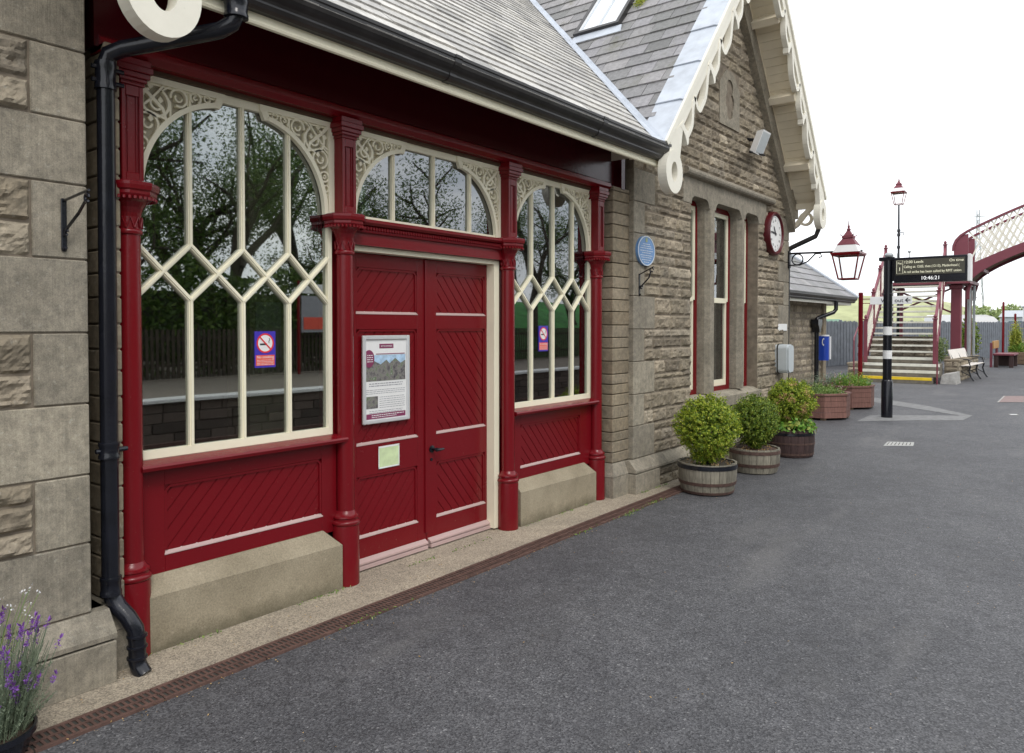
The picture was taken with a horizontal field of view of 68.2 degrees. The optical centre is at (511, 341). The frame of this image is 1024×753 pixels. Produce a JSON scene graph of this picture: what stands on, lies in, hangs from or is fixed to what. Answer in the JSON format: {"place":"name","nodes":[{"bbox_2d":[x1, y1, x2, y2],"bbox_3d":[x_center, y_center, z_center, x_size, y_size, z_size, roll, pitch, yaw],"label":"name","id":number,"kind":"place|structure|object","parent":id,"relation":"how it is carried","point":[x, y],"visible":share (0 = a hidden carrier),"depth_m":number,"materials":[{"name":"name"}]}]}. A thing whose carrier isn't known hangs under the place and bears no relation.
{"place":"outdoors","nodes":[
{"label":"outdoors","id":0,"kind":"place"},
{"bbox_2d":[38,358,1023,752],"bbox_3d":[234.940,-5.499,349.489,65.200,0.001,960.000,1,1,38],"label":"platform ground","id":1,"kind":"structure","parent":0,"point":[804,608],"depth_m":3.90,"materials":[{"name":"grey asphalt"}]},
{"bbox_2d":[0,711,37,752],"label":"round pot","id":2,"kind":"object","parent":1,"relation":"on","point":[20,743],"visible":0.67,"depth_m":2.78,"materials":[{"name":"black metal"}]},
{"bbox_2d":[0,583,40,675],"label":"white alyssum","id":3,"kind":"object","parent":2,"relation":"in","point":[17,620],"visible":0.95,"depth_m":2.93,"materials":[{"name":"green plant"}]},
{"bbox_2d":[0,605,63,742],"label":"lavender plant","id":4,"kind":"object","parent":2,"relation":"in","point":[15,705],"visible":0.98,"depth_m":2.82,"materials":[{"name":"purple plant"}]},
{"bbox_2d":[25,485,683,752],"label":"drain grating","id":5,"kind":"object","parent":1,"relation":"on","point":[60,733],"visible":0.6,"depth_m":3.77,"materials":[{"name":"metal"}]},
{"bbox_2d":[34,478,679,732],"bbox_3d":[0.871,1.453,6.976,0.670,0.001,10.000,1,1,38],"label":"pavement strip","id":6,"kind":"object","parent":1,"relation":"on","point":[188,657],"visible":0.33,"depth_m":4.30,"materials":[{"name":"concrete"}]},
{"bbox_2d":[149,484,666,655],"bbox_3d":[1.124,1.439,7.182,0.185,0.032,9.167,1,2,40],"label":"moss","id":7,"kind":"object","parent":6,"relation":"on","point":[350,586],"visible":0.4,"depth_m":4.56,"materials":[{"name":"green plant"}]},
{"bbox_2d":[339,598,412,629],"bbox_3d":[-0.778,1.501,4.133,0.061,0.028,0.656,1,1,38],"label":"weed","id":8,"kind":"object","parent":1,"relation":"on","point":[369,617],"visible":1,"depth_m":4.14,"materials":[{"name":"green plant"}]},
{"bbox_2d":[0,0,826,710],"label":"station building","id":9,"kind":"structure","parent":1,"relation":"on","point":[468,196],"depth_m":5.02,"materials":[{"name":"stone"}]},
{"bbox_2d":[61,189,89,251],"bbox_3d":[-1.839,-0.508,3.189,0.260,0.245,0.022,1,1,38],"label":"hanging basket bracket","id":10,"kind":"object","parent":9,"relation":"attached to","point":[65,227],"visible":1,"depth_m":3.25,"materials":[{"name":"black metal"}]},
{"bbox_2d":[254,331,275,367],"bbox_3d":[-1.398,0.045,4.285,0.004,0.205,0.135,1,1,38],"label":"no smoking sign","id":11,"kind":"object","parent":9,"relation":"attached to","point":[264,349],"visible":1,"depth_m":4.28,"materials":[{"name":"plastic"}]},
{"bbox_2d":[362,335,409,424],"bbox_3d":[-0.843,0.250,5.082,0.020,0.583,0.420,1,1,38],"label":"framed poster","id":12,"kind":"object","parent":9,"relation":"attached to","point":[385,378],"visible":1,"depth_m":5.08,"materials":[{"name":"white paper"}]},
{"bbox_2d":[378,443,398,468],"bbox_3d":[-0.833,0.775,5.118,0.005,0.150,0.189,1,1,38],"label":"paper note","id":13,"kind":"object","parent":9,"relation":"attached to","point":[388,455],"visible":1,"depth_m":5.11,"materials":[{"name":"paper"}]},
{"bbox_2d":[353,253,428,570],"bbox_3d":[-0.845,0.451,5.106,0.080,2.058,0.772,1,1,38],"label":"door","id":14,"kind":"structure","parent":9,"relation":"in","point":[390,293],"depth_m":5.16,"materials":[{"name":"red paint"}]},
{"bbox_2d":[426,260,490,547],"bbox_3d":[-0.367,0.440,5.691,0.109,2.058,0.758,1,1,38],"label":"door","id":15,"kind":"structure","parent":9,"relation":"in","point":[457,292],"depth_m":5.67,"materials":[{"name":"red paint"}]},
{"bbox_2d":[539,326,547,350],"bbox_3d":[0.266,-0.025,6.404,0.004,0.215,0.135,1,1,38],"label":"no smoking sign","id":16,"kind":"object","parent":9,"relation":"attached to","point":[543,338],"visible":1,"depth_m":6.40,"materials":[{"name":"plastic"}]},
{"bbox_2d":[631,0,646,7],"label":"moss clump","id":17,"kind":"object","parent":9,"relation":"on","point":[638,2],"visible":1,"depth_m":8.78,"materials":[{"name":"green plant"}]},
{"bbox_2d":[635,236,654,265],"bbox_3d":[1.297,-0.879,7.353,0.030,0.290,0.344,1,1,38],"label":"commemorative plaque","id":18,"kind":"object","parent":9,"relation":"attached to","point":[645,251],"visible":1,"depth_m":7.33,"materials":[{"name":"blue metal"}]},
{"bbox_2d":[638,266,653,295],"bbox_3d":[1.286,-0.577,7.245,0.165,0.280,0.022,1,1,38],"label":"hanging basket bracket","id":19,"kind":"object","parent":9,"relation":"attached to","point":[640,286],"visible":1,"depth_m":7.26,"materials":[{"name":"black metal"}]},
{"bbox_2d":[690,200,696,394],"bbox_3d":[1.942,-0.495,8.505,0.080,2.235,0.490,1,1,38],"label":"window","id":20,"kind":"structure","parent":9,"relation":"in","point":[693,300],"depth_m":8.63,"materials":[{"name":"red paint"}]},
{"bbox_2d":[714,208,729,390],"bbox_3d":[2.438,-0.508,9.136,0.080,2.235,0.796,1,1,38],"label":"window","id":21,"kind":"structure","parent":9,"relation":"in","point":[721,245],"depth_m":9.30,"materials":[{"name":"red paint"}]},
{"bbox_2d":[743,218,747,385],"bbox_3d":[2.901,-0.520,9.725,0.080,2.235,0.481,1,1,38],"label":"window","id":22,"kind":"structure","parent":9,"relation":"in","point":[745,221],"depth_m":9.86,"materials":[{"name":"red paint"}]},
{"bbox_2d":[747,129,770,155],"bbox_3d":[3.059,-2.445,9.332,0.294,0.280,0.255,0,1,11],"label":"floodlight","id":23,"kind":"object","parent":9,"relation":"attached to","point":[760,141],"visible":1,"depth_m":9.28,"materials":[{"name":"grey plastic"}]},
{"bbox_2d":[763,212,783,255],"bbox_3d":[3.512,-1.441,10.127,0.082,0.590,0.590,1,1,38],"label":"wall clock","id":24,"kind":"object","parent":9,"relation":"attached to","point":[773,234],"depth_m":10.06,"materials":[{"name":"paint"}]},
{"bbox_2d":[778,324,786,330],"bbox_3d":[3.763,-0.196,10.521,0.010,0.095,0.360,1,1,38],"label":"number plate sign","id":25,"kind":"object","parent":9,"relation":"attached to","point":[783,327],"visible":1,"depth_m":10.51,"materials":[{"name":"white plastic"}]},
{"bbox_2d":[775,343,793,373],"bbox_3d":[3.728,0.235,10.353,0.185,0.410,0.254,1,1,38],"label":"meter box","id":26,"kind":"object","parent":9,"relation":"attached to","point":[784,357],"visible":1,"depth_m":10.27,"materials":[{"name":"grey plastic"}]},
{"bbox_2d":[788,221,866,279],"bbox_3d":[4.299,-1.239,10.397,0.992,0.805,0.372,1,1,38],"label":"wall lantern","id":27,"kind":"object","parent":9,"relation":"attached to","point":[848,244],"depth_m":10.17,"materials":[{"name":"red paint"}]},
{"bbox_2d":[66,448,1013,751],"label":"grit","id":28,"kind":"object","parent":1,"relation":"on","point":[420,656],"visible":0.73,"depth_m":3.92,"materials":[{"name":"brown gravel"}]},
{"bbox_2d":[677,456,737,495],"bbox_3d":[1.891,1.294,7.322,0.569,0.296,0.569,1,1,38],"label":"barrel planter","id":29,"kind":"object","parent":1,"relation":"on","point":[718,478],"visible":0.94,"depth_m":7.10,"materials":[{"name":"brown wood"}]},
{"bbox_2d":[670,392,744,463],"bbox_3d":[1.901,0.842,7.318,0.708,0.736,0.682,1,1,38],"label":"box shrub","id":30,"kind":"object","parent":29,"relation":"on","point":[705,430],"visible":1,"depth_m":7.18,"materials":[{"name":"green plant"}]},
{"bbox_2d":[729,443,780,473],"bbox_3d":[2.677,1.286,8.351,0.551,0.269,0.551,1,1,38],"label":"barrel planter","id":31,"kind":"object","parent":1,"relation":"on","point":[765,459],"visible":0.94,"depth_m":8.13,"materials":[{"name":"brown wood"}]},
{"bbox_2d":[732,392,781,448],"bbox_3d":[2.686,0.890,8.343,0.620,0.664,0.607,1,1,38],"label":"box shrub","id":32,"kind":"object","parent":31,"relation":"on","point":[758,419],"visible":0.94,"depth_m":8.21,"materials":[{"name":"green plant"}]},
{"bbox_2d":[766,428,814,457],"bbox_3d":[3.457,1.232,9.392,0.576,0.336,0.576,1,1,38],"label":"barrel planter","id":33,"kind":"object","parent":1,"relation":"on","point":[797,444],"visible":0.64,"depth_m":9.14,"materials":[{"name":"brown wood"}]},
{"bbox_2d":[765,377,820,428],"bbox_3d":[3.472,0.760,9.379,0.677,0.664,0.650,1,1,38],"label":"golden shrub","id":34,"kind":"object","parent":33,"relation":"on","point":[790,397],"visible":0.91,"depth_m":9.22,"materials":[{"name":"green plant"}]},
{"bbox_2d":[770,416,817,433],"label":"trailing plant","id":35,"kind":"object","parent":33,"relation":"on","point":[801,426],"visible":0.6,"depth_m":9.17,"materials":[{"name":"green plant"}]},
{"bbox_2d":[789,254,858,386],"bbox_3d":[3.700,-0.976,16.588,5.250,4.478,8.688,1,1,38],"label":"station annex","id":36,"kind":"object","parent":1,"relation":"on","point":[814,292],"visible":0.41,"depth_m":16.83,"materials":[{"name":"stone"}]},
{"bbox_2d":[819,335,830,359],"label":"help point","id":37,"kind":"structure","parent":36,"relation":"attached to","point":[824,347],"depth_m":17.19,"materials":[{"name":"blue metal"}]},
{"bbox_2d":[808,390,851,420],"bbox_3d":[5.372,1.105,13.302,1.081,0.450,1.081,1,1,38],"label":"timber planter","id":38,"kind":"object","parent":1,"relation":"on","point":[835,405],"visible":0.52,"depth_m":12.81,"materials":[{"name":"wood"}]},
{"bbox_2d":[796,370,846,393],"bbox_3d":[5.348,0.747,13.315,1.042,0.496,1.079,0,1,-5],"label":"bedding plant","id":39,"kind":"object","parent":38,"relation":"in","point":[821,389],"visible":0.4,"depth_m":13.18,"materials":[{"name":"green plant"}]},
{"bbox_2d":[826,320,857,366],"bbox_3d":[9.510,0.109,27.853,11.389,1.850,0.162,-1,1,-35],"label":"corrugated fence","id":40,"kind":"object","parent":1,"relation":"on","point":[841,333],"visible":0.17,"depth_m":30.40,"materials":[{"name":"grey metal"}]},
{"bbox_2d":[817,382,874,409],"bbox_3d":[6.585,1.071,14.968,1.081,0.450,1.081,1,1,38],"label":"timber planter","id":41,"kind":"object","parent":1,"relation":"on","point":[861,396],"visible":0.52,"depth_m":14.48,"materials":[{"name":"wood"}]},
{"bbox_2d":[810,370,873,387],"bbox_3d":[6.534,0.763,14.925,1.146,0.403,0.910,0,1,1],"label":"bedding plant","id":42,"kind":"object","parent":41,"relation":"in","point":[843,380],"visible":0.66,"depth_m":14.86,"materials":[{"name":"green plant"}]},
{"bbox_2d":[847,361,857,377],"bbox_3d":[10.947,0.864,23.451,0.420,0.520,2.616,1,1,38],"label":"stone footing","id":43,"kind":"object","parent":1,"relation":"on","point":[850,366],"visible":0.07,"depth_m":22.50,"materials":[{"name":"stone"}]},
{"bbox_2d":[858,292,911,381],"bbox_3d":[9.683,-0.044,19.673,1.285,2.490,0.127,1,1,38],"label":"way out sign","id":44,"kind":"object","parent":1,"relation":"on","point":[895,300],"visible":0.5,"depth_m":19.96,"materials":[{"name":"red metal"}]},
{"bbox_2d":[890,179,906,335],"bbox_3d":[14.045,-2.476,27.516,0.475,7.034,0.475,1,1,38],"label":"lamp standard","id":45,"kind":"object","parent":1,"relation":"on","point":[898,188],"visible":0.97,"depth_m":27.45,"materials":[{"name":"black metal"}]},
{"bbox_2d":[884,442,913,445],"bbox_3d":[5.241,1.387,10.238,0.346,0.002,0.547,1,1,30],"label":"drain cover","id":46,"kind":"object","parent":1,"relation":"on","point":[899,444],"visible":1,"depth_m":10.19,"materials":[{"name":"metal"}]},
{"bbox_2d":[870,336,932,356],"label":"stairs","id":47,"kind":"structure","parent":1,"relation":"on","point":[912,348],"depth_m":23.99,"materials":[{"name":"stone"}]},
{"bbox_2d":[858,415,970,420],"bbox_3d":[6.994,1.328,13.198,2.461,0.001,0.858,0,1,-3],"label":"pavement patch","id":48,"kind":"object","parent":1,"relation":"on","point":[908,417],"visible":1,"depth_m":13.06,"materials":[{"name":"concrete"}]},
{"bbox_2d":[879,250,972,417],"bbox_3d":[7.002,-0.111,12.872,1.395,2.900,0.214,1,1,38],"label":"display post","id":49,"kind":"object","parent":48,"relation":"on","point":[945,268],"visible":1,"depth_m":12.97,"materials":[{"name":"black metal"}]},
{"bbox_2d":[874,398,971,415],"bbox_3d":[8.001,1.288,15.161,0.607,0.001,3.397,0,1,-7],"label":"pavement joint","id":50,"kind":"object","parent":1,"relation":"on","point":[911,405],"visible":0.83,"depth_m":14.82,"materials":[{"name":"concrete"}]},
{"bbox_2d":[919,331,949,362],"bbox_3d":[15.942,0.299,28.685,1.272,1.460,1.276,1,1,38],"label":"garden bush","id":51,"kind":"object","parent":1,"relation":"on","point":[942,346],"visible":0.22,"depth_m":28.39,"materials":[{"name":"green plant"}]},
{"bbox_2d":[853,204,1023,383],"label":"footbridge","id":52,"kind":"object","parent":1,"relation":"on","point":[919,370],"visible":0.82,"depth_m":24.81,"materials":[{"name":"red metal"}]},
{"bbox_2d":[863,320,1023,360],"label":"corrugated fence","id":53,"kind":"object","parent":1,"relation":"on","point":[989,332],"visible":0.23,"depth_m":37.41,"materials":[{"name":"grey metal"}]},
{"bbox_2d":[940,371,960,384],"bbox_3d":[12.195,1.003,21.027,0.420,0.340,0.660,1,1,38],"label":"stone block","id":54,"kind":"object","parent":1,"relation":"on","point":[953,378],"depth_m":20.82,"materials":[{"name":"grey stone"}]},
{"bbox_2d":[943,357,971,380],"bbox_3d":[13.378,0.819,22.690,0.423,0.640,2.408,1,1,38],"label":"stone footing","id":55,"kind":"object","parent":1,"relation":"on","point":[952,365],"visible":0.65,"depth_m":21.86,"materials":[{"name":"stone"}]},
{"bbox_2d":[945,355,978,372],"bbox_3d":[15.634,0.782,26.253,0.710,0.570,2.616,1,1,38],"label":"stone footing","id":56,"kind":"object","parent":1,"relation":"on","point":[974,359],"visible":0.27,"depth_m":26.11,"materials":[{"name":"stone"}]},
{"bbox_2d":[947,348,987,380],"bbox_3d":[13.908,0.690,23.033,0.699,0.915,2.600,1,2,40],"label":"platform bench","id":57,"kind":"object","parent":1,"relation":"on","point":[957,353],"visible":0.68,"depth_m":22.92,"materials":[{"name":"white wood"}]},
{"bbox_2d":[962,316,981,354],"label":"garden bush","id":58,"kind":"object","parent":1,"relation":"on","point":[977,337],"visible":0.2,"depth_m":30.30,"materials":[{"name":"green plant"}]},
{"bbox_2d":[970,210,984,307],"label":"lattice mast","id":59,"kind":"object","parent":1,"relation":"on","point":[979,216],"visible":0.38,"depth_m":89.66,"materials":[{"name":"metal"}]},
{"bbox_2d":[964,305,999,320],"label":"distant tree","id":60,"kind":"object","parent":1,"relation":"on","point":[986,310],"visible":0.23,"depth_m":77.80,"materials":[{"name":"green plant"}]},
{"bbox_2d":[1002,302,1004,351],"bbox_3d":[20.178,-0.331,31.072,0.108,2.600,0.108,-1,1,-29],"label":"maroon post","id":61,"kind":"object","parent":1,"relation":"on","point":[1003,313],"visible":0.83,"depth_m":31.04,"materials":[{"name":"metal"}]},
{"bbox_2d":[990,340,1018,367],"bbox_3d":[19.459,0.483,29.873,0.790,1.020,2.000,1,1,38],"label":"wooden seat","id":62,"kind":"object","parent":1,"relation":"on","point":[1005,359],"visible":0.99,"depth_m":29.52,"materials":[{"name":"red wood"}]},
{"bbox_2d":[996,303,1022,318],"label":"distant tree","id":63,"kind":"object","parent":1,"relation":"on","point":[1013,307],"visible":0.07,"depth_m":78.39,"materials":[{"name":"green plant"}]},
{"bbox_2d":[999,310,1022,322],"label":"industrial shed","id":64,"kind":"structure","parent":1,"relation":"on","point":[1009,315],"depth_m":62.41,"materials":[{"name":"white metal"}]},
{"bbox_2d":[998,396,1023,401],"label":"inspection cover","id":65,"kind":"object","parent":1,"relation":"on","point":[1012,399],"visible":1,"depth_m":16.43,"materials":[{"name":"grey concrete"}]},
{"bbox_2d":[1008,352,1023,363],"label":"box planter","id":66,"kind":"object","parent":1,"relation":"on","point":[1020,358],"visible":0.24,"depth_m":31.22,"materials":[{"name":"wood"}]},
{"bbox_2d":[1007,318,1023,351],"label":"tall plant","id":67,"kind":"object","parent":66,"relation":"on","point":[1015,343],"visible":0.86,"depth_m":31.61,"materials":[{"name":"green plant"}]},
{"bbox_2d":[826,295,964,321],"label":"grass hill","id":68,"kind":"structure","parent":0,"point":[846,313],"depth_m":77.43,"materials":[{"name":"green plant"}]},
{"bbox_2d":[788,0,1023,309],"label":"sky","id":69,"kind":"structure","parent":0,"point":[927,95],"materials":[{"name":"white"}]},
{"bbox_2d":[924,315,997,322],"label":"parked minibus","id":70,"kind":"object","parent":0,"point":[978,318],"visible":0.01,"depth_m":45.37,"materials":[{"name":"white paint"}]}
]}

